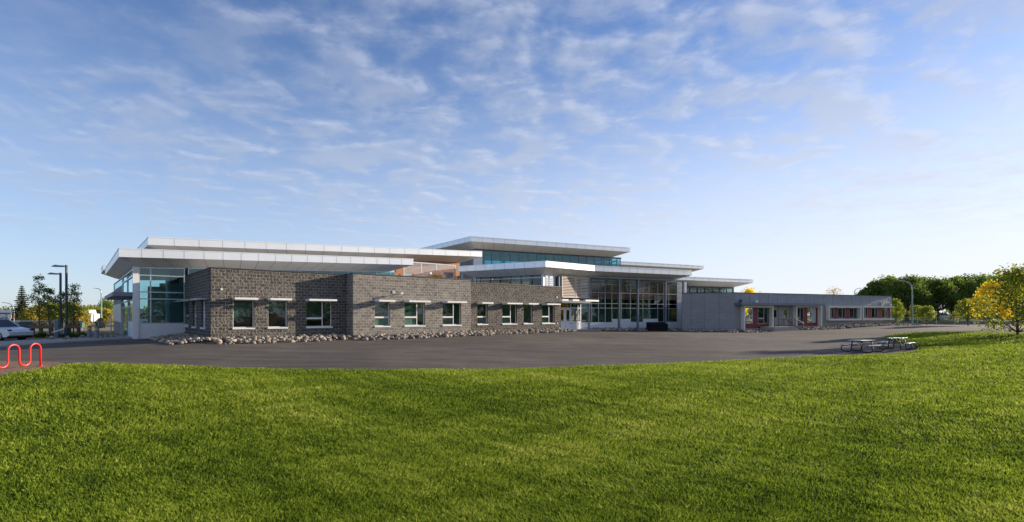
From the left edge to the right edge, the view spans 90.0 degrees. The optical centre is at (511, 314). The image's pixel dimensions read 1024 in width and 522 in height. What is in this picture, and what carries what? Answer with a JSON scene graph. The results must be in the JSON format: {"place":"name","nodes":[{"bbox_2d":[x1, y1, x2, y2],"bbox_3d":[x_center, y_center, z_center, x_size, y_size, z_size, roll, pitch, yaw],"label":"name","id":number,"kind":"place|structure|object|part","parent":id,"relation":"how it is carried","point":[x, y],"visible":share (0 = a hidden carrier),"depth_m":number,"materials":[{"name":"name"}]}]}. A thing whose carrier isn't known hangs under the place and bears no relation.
{"place":"outdoors","nodes":[
{"label":"outdoors","id":0,"kind":"place"},
{"bbox_2d":[0,335,131,346],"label":"sidewalk","id":1,"kind":"structure","parent":0,"point":[39,341],"depth_m":34.23,"materials":[{"name":"concrete"}]},
{"bbox_2d":[87,326,91,337],"bbox_3d":[-31.981,1.322,38.755,0.269,0.910,0.269,0,0,0],"label":"bollard","id":2,"kind":"object","parent":1,"relation":"on","point":[89,331],"visible":0.96,"depth_m":38.66,"materials":[{"name":"grey metal"}]},
{"bbox_2d":[94,326,98,337],"bbox_3d":[-30.038,1.298,37.037,0.269,0.910,0.269,0,0,0],"label":"bollard","id":3,"kind":"object","parent":1,"relation":"on","point":[96,331],"visible":0.93,"depth_m":36.94,"materials":[{"name":"grey metal"}]},
{"bbox_2d":[85,310,99,324],"bbox_3d":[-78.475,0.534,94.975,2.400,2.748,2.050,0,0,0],"label":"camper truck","id":4,"kind":"object","parent":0,"point":[94,316],"visible":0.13,"depth_m":94.77,"materials":[{"name":"white paint"}]},
{"bbox_2d":[424,273,440,277],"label":"ornamental grass","id":5,"kind":"object","parent":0,"point":[428,275],"depth_m":43.18,"materials":[{"name":"beige plant"}]},
{"bbox_2d":[0,325,1015,369],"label":"asphalt yard","id":6,"kind":"structure","parent":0,"point":[570,348],"depth_m":29.68,"materials":[{"name":"grey asphalt"}]},
{"bbox_2d":[646,322,667,330],"bbox_3d":[16.265,1.377,57.387,2.260,0.992,0.980,0,0,-12],"label":"storage box","id":7,"kind":"object","parent":6,"relation":"on","point":[656,326],"visible":0.93,"depth_m":57.05,"materials":[{"name":"black paint"}]},
{"bbox_2d":[840,339,883,352],"bbox_3d":[22.152,1.998,32.418,1.830,0.758,1.908,0,0,-30],"label":"picnic table","id":8,"kind":"object","parent":6,"relation":"on","point":[861,342],"visible":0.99,"depth_m":32.22,"materials":[{"name":"grey plastic"}]},
{"bbox_2d":[877,337,917,349],"bbox_3d":[25.290,1.913,33.626,1.830,0.758,1.908,0,0,-40],"label":"picnic table","id":9,"kind":"object","parent":6,"relation":"on","point":[899,338],"visible":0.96,"depth_m":33.44,"materials":[{"name":"grey metal"}]},
{"bbox_2d":[0,330,1023,521],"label":"lawn","id":10,"kind":"structure","parent":0,"point":[966,331],"depth_m":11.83,"materials":[{"name":"plant"}]},
{"bbox_2d":[0,361,62,374],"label":"mulch bed","id":11,"kind":"object","parent":10,"relation":"on","point":[14,366],"visible":0.74,"depth_m":20.02,"materials":[{"name":"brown wood"}]},
{"bbox_2d":[0,343,42,367],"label":"bicycle rack","id":12,"kind":"object","parent":11,"relation":"on","point":[29,362],"visible":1,"depth_m":19.69,"materials":[{"name":"red metal"}]},
{"bbox_2d":[965,279,1020,330],"bbox_3d":[47.188,-0.804,49.901,4.480,5.404,4.301,0,0,0],"label":"yellow tree","id":13,"kind":"object","parent":10,"relation":"on","point":[983,292],"visible":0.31,"depth_m":49.90,"materials":[{"name":"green plant"}]},
{"bbox_2d":[963,263,1023,334],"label":"turning tree","id":14,"kind":"object","parent":10,"relation":"on","point":[1016,296],"visible":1,"depth_m":42.16,"materials":[{"name":"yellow plant"}]},
{"bbox_2d":[0,0,1023,313],"label":"sky","id":15,"kind":"structure","parent":0,"point":[785,146],"materials":[{"name":"blue"}]},
{"bbox_2d":[35,316,1023,334],"bbox_3d":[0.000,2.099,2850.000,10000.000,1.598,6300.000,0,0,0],"label":"ground","id":16,"kind":"structure","parent":0,"point":[101,330],"depth_m":64.16,"materials":[{"name":"green plant"}]},
{"bbox_2d":[0,310,24,318],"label":"warehouse","id":17,"kind":"structure","parent":16,"relation":"on","point":[3,312],"depth_m":160.00,"materials":[{"name":"grey"}]},
{"bbox_2d":[0,318,33,340],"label":"parked car","id":18,"kind":"object","parent":16,"relation":"on","point":[9,329],"visible":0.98,"depth_m":38.08,"materials":[{"name":"silver metal"}]},
{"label":"windows","id":19,"kind":"part","parent":18,"relation":"part of","materials":[{"name":"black glass"}]},
{"bbox_2d":[11,286,29,320],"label":"spruce tree","id":20,"kind":"object","parent":16,"relation":"on","point":[21,303],"visible":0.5,"depth_m":83.64,"materials":[{"name":"green plant"}]},
{"bbox_2d":[13,321,33,328],"bbox_3d":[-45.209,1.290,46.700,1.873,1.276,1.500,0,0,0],"label":"parked car","id":21,"kind":"object","parent":16,"relation":"on","point":[25,324],"visible":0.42,"depth_m":46.56,"materials":[{"name":"grey metal"}]},
{"bbox_2d":[15,305,53,324],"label":"autumn tree","id":22,"kind":"object","parent":16,"relation":"on","point":[26,315],"visible":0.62,"depth_m":71.28,"materials":[{"name":"yellow plant"}]},
{"bbox_2d":[27,274,53,323],"bbox_3d":[-46.200,-0.927,50.047,2.197,6.164,1.984,0,0,0],"label":"aspen tree","id":23,"kind":"object","parent":16,"relation":"on","point":[40,313],"visible":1,"depth_m":49.95,"materials":[{"name":"green plant"}]},
{"bbox_2d":[37,288,58,332],"bbox_3d":[-46.872,-0.290,51.967,1.950,4.886,1.890,0,0,0],"label":"aspen tree","id":24,"kind":"object","parent":16,"relation":"on","point":[51,292],"visible":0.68,"depth_m":51.94,"materials":[{"name":"green plant"}]},
{"bbox_2d":[37,301,64,325],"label":"autumn tree","id":25,"kind":"object","parent":16,"relation":"on","point":[50,309],"visible":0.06,"depth_m":74.98,"materials":[{"name":"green plant"}]},
{"bbox_2d":[48,272,62,332],"bbox_3d":[-46.349,-1.072,52.000,1.435,6.343,0.440,0,0,0],"label":"lamp post","id":26,"kind":"object","parent":16,"relation":"on","point":[60,296],"visible":0.83,"depth_m":51.93,"materials":[{"name":"metal"}]},
{"bbox_2d":[3,333,108,340],"bbox_3d":[-38.498,1.878,40.815,7.018,0.116,18.253,0,0,0],"label":"planting bed","id":27,"kind":"object","parent":16,"relation":"on","point":[48,337],"visible":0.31,"depth_m":40.79,"materials":[{"name":"green plant"}]},
{"bbox_2d":[28,324,53,336],"bbox_3d":[-39.439,1.417,42.970,2.068,1.283,0.240,0,0,0],"label":"timber guard rail","id":28,"kind":"object","parent":27,"relation":"on","point":[40,326],"visible":0.59,"depth_m":42.85,"materials":[{"name":"brown wood"}]},
{"bbox_2d":[37,332,46,337],"bbox_3d":[-38.822,1.658,42.342,0.757,0.550,0.745,0,0,0],"label":"shrub","id":29,"kind":"object","parent":27,"relation":"on","point":[42,334],"visible":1,"depth_m":42.22,"materials":[{"name":"green plant"}]},
{"bbox_2d":[54,320,59,337],"bbox_3d":[-37.297,1.247,42.000,0.320,1.619,0.200,0,0,0],"label":"pay station","id":30,"kind":"object","parent":27,"relation":"on","point":[56,326],"visible":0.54,"depth_m":41.90,"materials":[{"name":"grey metal"}]},
{"bbox_2d":[52,327,68,336],"bbox_3d":[-36.185,1.554,41.000,1.287,1.016,0.200,0,0,0],"label":"barrier arm","id":31,"kind":"object","parent":27,"relation":"on","point":[66,331],"visible":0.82,"depth_m":40.94},
{"bbox_2d":[65,324,79,333],"bbox_3d":[-37.652,1.415,43.970,1.279,1.237,0.240,0,0,0],"label":"timber guard rail","id":32,"kind":"object","parent":27,"relation":"on","point":[76,326],"visible":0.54,"depth_m":43.85,"materials":[{"name":"brown wood"}]},
{"bbox_2d":[51,265,67,333],"bbox_3d":[-42.755,-1.295,48.500,1.530,6.793,0.440,0,0,0],"label":"lamp post","id":33,"kind":"object","parent":16,"relation":"on","point":[66,294],"visible":0.77,"depth_m":48.43,"materials":[{"name":"metal"}]},
{"bbox_2d":[50,291,71,327],"bbox_3d":[-47.311,-0.160,53.939,2.069,4.622,1.729,0,0,0],"label":"aspen tree","id":34,"kind":"object","parent":16,"relation":"on","point":[63,301],"visible":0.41,"depth_m":53.83,"materials":[{"name":"green plant"}]},
{"bbox_2d":[13,320,117,332],"bbox_3d":[-54.250,1.338,58.000,35.389,1.387,0.057,0,0,27],"label":"wire fence","id":35,"kind":"object","parent":16,"relation":"on","point":[74,324],"visible":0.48,"depth_m":53.18,"materials":[{"name":"metal"}]},
{"bbox_2d":[51,301,92,323],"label":"autumn tree","id":36,"kind":"object","parent":16,"relation":"on","point":[85,307],"visible":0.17,"depth_m":73.70,"materials":[{"name":"green plant"}]},
{"bbox_2d":[62,283,83,331],"bbox_3d":[-42.816,-0.480,49.919,1.691,5.251,2.057,0,0,-27],"label":"aspen tree","id":37,"kind":"object","parent":16,"relation":"on","point":[74,300],"visible":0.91,"depth_m":49.96,"materials":[{"name":"green plant"}]},
{"bbox_2d":[0,305,147,317],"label":"wood","id":38,"kind":"object","parent":16,"relation":"on","point":[144,311],"visible":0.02,"depth_m":254.40,"materials":[{"name":"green plant"}]},
{"bbox_2d":[63,310,92,327],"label":"autumn tree","id":39,"kind":"object","parent":16,"relation":"on","point":[85,317],"visible":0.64,"depth_m":69.90,"materials":[{"name":"yellow plant"}]},
{"bbox_2d":[80,304,100,309],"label":"autumn tree","id":40,"kind":"object","parent":16,"relation":"on","point":[93,307],"visible":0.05,"depth_m":109.72,"materials":[{"name":"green plant"}]},
{"bbox_2d":[95,288,101,317],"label":"street lamp","id":41,"kind":"object","parent":16,"relation":"on","point":[101,301],"visible":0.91,"depth_m":94.94,"materials":[{"name":"metal"}]},
{"bbox_2d":[94,318,105,327],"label":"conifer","id":42,"kind":"object","parent":16,"relation":"on","point":[102,324],"visible":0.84,"depth_m":69.82,"materials":[{"name":"green plant"}]},
{"bbox_2d":[94,299,113,310],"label":"autumn tree","id":43,"kind":"object","parent":16,"relation":"on","point":[107,304],"visible":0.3,"depth_m":138.20,"materials":[{"name":"green plant"}]},
{"bbox_2d":[95,308,113,323],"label":"autumn tree","id":44,"kind":"object","parent":16,"relation":"on","point":[106,313],"visible":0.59,"depth_m":99.34,"materials":[{"name":"yellow plant"}]},
{"bbox_2d":[110,314,111,332],"bbox_3d":[-39.167,0.919,50.000,0.092,1.900,0.092,0,0,22],"label":"fence post","id":45,"kind":"object","parent":16,"relation":"on","point":[110,323],"visible":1,"depth_m":49.98,"materials":[{"name":"metal"}]},
{"bbox_2d":[49,323,920,344],"bbox_3d":[12.008,1.588,50.092,93.429,0.966,14.370,0,0,-24],"label":"stone border","id":46,"kind":"object","parent":16,"relation":"on","point":[552,329],"visible":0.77,"depth_m":45.11,"materials":[{"name":"grey stone"}]},
{"bbox_2d":[101,236,894,341],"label":"school building","id":47,"kind":"structure","parent":16,"relation":"on","point":[221,289],"depth_m":46.18,"materials":[{"name":"grey brick"}]},
{"bbox_2d":[122,301,131,336],"bbox_3d":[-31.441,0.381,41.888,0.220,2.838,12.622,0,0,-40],"label":"entrance door","id":48,"kind":"structure","parent":47,"relation":"in","point":[127,306],"depth_m":41.93,"materials":[{"name":"glass"}]},
{"bbox_2d":[184,302,188,326],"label":"window","id":49,"kind":"structure","parent":47,"relation":"in","point":[186,302],"depth_m":39.16,"materials":[{"name":"white paint"}]},
{"bbox_2d":[191,301,195,327],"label":"window","id":50,"kind":"structure","parent":47,"relation":"in","point":[195,301],"depth_m":36.40,"materials":[{"name":"white paint"}]},
{"bbox_2d":[200,300,204,328],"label":"window","id":51,"kind":"structure","parent":47,"relation":"in","point":[204,300],"depth_m":33.92,"materials":[{"name":"white paint"}]},
{"bbox_2d":[232,300,254,328],"bbox_3d":[-17.172,0.015,32.722,1.289,1.870,0.350,0,0,-40],"label":"window","id":52,"kind":"structure","parent":47,"relation":"in","point":[241,308],"depth_m":32.87,"materials":[{"name":"white paint"}]},
{"bbox_2d":[267,300,287,328],"bbox_3d":[-15.613,0.015,34.053,1.278,1.870,0.350,0,0,-41],"label":"window","id":53,"kind":"structure","parent":47,"relation":"in","point":[274,306],"depth_m":34.18,"materials":[{"name":"white paint"}]},
{"bbox_2d":[306,301,332,327],"bbox_3d":[-13.526,0.015,35.835,1.861,1.870,0.350,0,0,-41],"label":"window","id":54,"kind":"structure","parent":47,"relation":"in","point":[314,309],"depth_m":35.94,"materials":[{"name":"white paint"}]},
{"bbox_2d":[375,302,390,326],"bbox_3d":[-9.601,0.015,37.741,1.239,1.870,0.350,0,0,-41],"label":"window","id":55,"kind":"structure","parent":47,"relation":"in","point":[380,307],"depth_m":37.87,"materials":[{"name":"white paint"}]},
{"bbox_2d":[404,302,425,326],"bbox_3d":[-7.542,0.015,39.501,1.826,1.870,0.350,0,0,-40],"label":"window","id":56,"kind":"structure","parent":47,"relation":"in","point":[414,311],"depth_m":39.63,"materials":[{"name":"white paint"}]},
{"bbox_2d":[442,303,461,325],"bbox_3d":[-4.945,0.015,41.719,1.854,1.870,0.350,0,0,-40],"label":"window","id":57,"kind":"structure","parent":47,"relation":"in","point":[451,311],"depth_m":41.85,"materials":[{"name":"white paint"}]},
{"bbox_2d":[477,304,487,324],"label":"window","id":58,"kind":"structure","parent":47,"relation":"in","point":[481,307],"depth_m":45.26,"materials":[{"name":"white paint"}]},
{"bbox_2d":[502,304,517,324],"bbox_3d":[-0.281,0.015,47.150,1.794,1.870,0.350,0,0,-40],"label":"window","id":59,"kind":"structure","parent":47,"relation":"in","point":[508,310],"depth_m":47.24,"materials":[{"name":"white paint"}]},
{"bbox_2d":[523,305,532,323],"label":"window","id":60,"kind":"structure","parent":47,"relation":"in","point":[526,307],"depth_m":48.86,"materials":[{"name":"green glass"}]},
{"bbox_2d":[542,305,554,323],"bbox_3d":[3.513,0.015,50.386,1.792,1.870,0.350,0,0,-41],"label":"window","id":61,"kind":"structure","parent":47,"relation":"in","point":[546,309],"depth_m":50.55,"materials":[{"name":"white paint"}]},
{"bbox_2d":[561,308,564,328],"bbox_3d":[5.104,0.485,53.254,1.186,2.190,0.060,0,0,-40],"label":"door","id":62,"kind":"structure","parent":47,"relation":"in","point":[562,321],"depth_m":53.45,"materials":[{"name":"white paint"}]},
{"bbox_2d":[565,309,569,328],"bbox_3d":[5.889,0.485,53.873,0.778,2.190,0.130,0,0,-41],"label":"door","id":63,"kind":"structure","parent":47,"relation":"in","point":[567,325],"depth_m":53.84,"materials":[{"name":"white paint"}]},
{"bbox_2d":[561,278,580,299],"bbox_3d":[5.982,-2.519,54.030,3.727,2.593,0.140,0,0,-41],"label":"over door panel","id":64,"kind":"structure","parent":47,"relation":"in","point":[564,278],"depth_m":54.21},
{"bbox_2d":[745,308,752,323],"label":"window","id":65,"kind":"structure","parent":47,"relation":"in","point":[748,311],"depth_m":58.51,"materials":[{"name":"glass"}]},
{"bbox_2d":[758,308,767,323],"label":"window","id":66,"kind":"structure","parent":47,"relation":"in","point":[760,310],"depth_m":59.45,"materials":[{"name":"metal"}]},
{"bbox_2d":[774,308,777,325],"bbox_3d":[30.919,0.325,60.198,0.913,2.178,0.050,0,0,-23],"label":"door","id":67,"kind":"structure","parent":47,"relation":"in","point":[776,320],"depth_m":60.27,"materials":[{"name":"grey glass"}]},
{"bbox_2d":[784,308,788,324],"bbox_3d":[32.565,0.329,60.875,0.961,2.204,0.110,0,0,-23],"label":"door","id":68,"kind":"structure","parent":47,"relation":"in","point":[786,310],"depth_m":60.95,"materials":[{"name":"grey glass"}]},
{"bbox_2d":[807,308,815,322],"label":"window","id":69,"kind":"structure","parent":47,"relation":"in","point":[811,312],"depth_m":62.67,"materials":[{"name":"glass"}]},
{"bbox_2d":[838,308,844,317],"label":"window","id":70,"kind":"structure","parent":47,"relation":"in","point":[842,310],"depth_m":64.93,"materials":[{"name":"glass"}]},
{"bbox_2d":[871,308,877,317],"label":"window","id":71,"kind":"structure","parent":47,"relation":"in","point":[872,309],"depth_m":67.52,"materials":[{"name":"glass"}]},
{"bbox_2d":[742,286,759,292],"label":"amber tree","id":72,"kind":"object","parent":16,"relation":"on","point":[750,290],"visible":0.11,"depth_m":91.45,"materials":[{"name":"yellow plant"}]},
{"bbox_2d":[891,298,906,322],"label":"lime tree","id":73,"kind":"object","parent":16,"relation":"on","point":[895,313],"visible":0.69,"depth_m":75.56,"materials":[{"name":"green plant"}]},
{"bbox_2d":[899,280,912,323],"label":"street lamp","id":74,"kind":"object","parent":16,"relation":"on","point":[911,301],"visible":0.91,"depth_m":75.94,"materials":[{"name":"metal"}]},
{"bbox_2d":[906,305,925,319],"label":"young tree","id":75,"kind":"object","parent":16,"relation":"on","point":[914,309],"visible":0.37,"depth_m":83.81,"materials":[{"name":"green plant"}]},
{"bbox_2d":[914,305,937,323],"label":"lime tree","id":76,"kind":"object","parent":16,"relation":"on","point":[925,310],"visible":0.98,"depth_m":71.81,"materials":[{"name":"green plant"}]},
{"bbox_2d":[900,304,963,317],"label":"wood","id":77,"kind":"object","parent":16,"relation":"on","point":[947,310],"depth_m":246.72,"materials":[{"name":"green plant"}]},
{"bbox_2d":[898,317,1010,325],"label":"wire fence","id":78,"kind":"object","parent":16,"relation":"on","point":[940,318],"visible":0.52,"depth_m":71.66,"materials":[{"name":"metal"}]},
{"bbox_2d":[950,299,982,325],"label":"gold tree","id":79,"kind":"object","parent":16,"relation":"on","point":[958,313],"visible":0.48,"depth_m":65.95,"materials":[{"name":"green plant"}]},
{"bbox_2d":[970,274,1022,317],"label":"broadleaf tree","id":80,"kind":"object","parent":16,"relation":"on","point":[1003,280],"visible":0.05,"depth_m":104.46,"materials":[{"name":"green plant"}]},
{"bbox_2d":[891,318,997,323],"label":"verge","id":81,"kind":"structure","parent":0,"point":[942,321],"depth_m":105.02,"materials":[{"name":"green plant"}]},
{"bbox_2d":[826,286,844,294],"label":"bare tree","id":82,"kind":"object","parent":81,"relation":"on","point":[835,289],"visible":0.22,"depth_m":119.98,"materials":[{"name":"beige plant"}]},
{"bbox_2d":[855,280,895,297],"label":"broadleaf tree","id":83,"kind":"object","parent":81,"relation":"on","point":[876,287],"visible":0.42,"depth_m":107.00,"materials":[{"name":"green plant"}]},
{"bbox_2d":[870,274,916,302],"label":"broadleaf tree","id":84,"kind":"object","parent":81,"relation":"on","point":[888,277],"visible":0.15,"depth_m":114.75,"materials":[{"name":"green plant"}]},
{"bbox_2d":[891,311,915,319],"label":"undergrowth tree","id":85,"kind":"object","parent":81,"relation":"on","point":[903,317],"visible":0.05,"depth_m":129.91,"materials":[{"name":"green plant"}]},
{"bbox_2d":[885,274,937,320],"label":"broadleaf tree","id":86,"kind":"object","parent":81,"relation":"on","point":[923,297],"visible":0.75,"depth_m":108.05,"materials":[{"name":"green plant"}]},
{"bbox_2d":[909,275,951,319],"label":"broadleaf tree","id":87,"kind":"object","parent":81,"relation":"on","point":[927,289],"visible":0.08,"depth_m":120.62,"materials":[{"name":"green plant"}]},
{"bbox_2d":[909,277,968,319],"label":"broadleaf tree","id":88,"kind":"object","parent":81,"relation":"on","point":[944,290],"visible":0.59,"depth_m":110.20,"materials":[{"name":"green plant"}]},
{"bbox_2d":[939,313,949,319],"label":"parked car","id":89,"kind":"object","parent":81,"relation":"on","point":[945,316],"visible":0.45,"depth_m":127.17,"materials":[{"name":"white paint"}]},
{"bbox_2d":[939,275,974,319],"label":"broadleaf tree","id":90,"kind":"object","parent":81,"relation":"on","point":[954,279],"visible":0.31,"depth_m":118.65,"materials":[{"name":"green plant"}]},
{"bbox_2d":[949,273,976,318],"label":"broadleaf tree","id":91,"kind":"object","parent":81,"relation":"on","point":[965,278],"visible":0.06,"depth_m":125.35,"materials":[{"name":"green plant"}]},
{"bbox_2d":[957,272,995,319],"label":"broadleaf tree","id":92,"kind":"object","parent":81,"relation":"on","point":[976,281],"visible":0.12,"depth_m":117.75,"materials":[{"name":"green plant"}]},
{"bbox_2d":[963,273,1004,319],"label":"broadleaf tree","id":93,"kind":"object","parent":81,"relation":"on","point":[981,285],"visible":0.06,"depth_m":113.97,"materials":[{"name":"green plant"}]},
{"bbox_2d":[936,320,1023,325],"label":"street","id":94,"kind":"structure","parent":0,"point":[982,323],"depth_m":92.23,"materials":[{"name":"grey asphalt"}]},
{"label":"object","id":95,"kind":"structure","parent":0,"visible":0},
{"bbox_2d":[140,315,147,322],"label":"parked car","id":96,"kind":"object","parent":95,"relation":"on","point":[143,318],"visible":0.24,"depth_m":90.94,"materials":[{"name":"white paint"}]}
]}

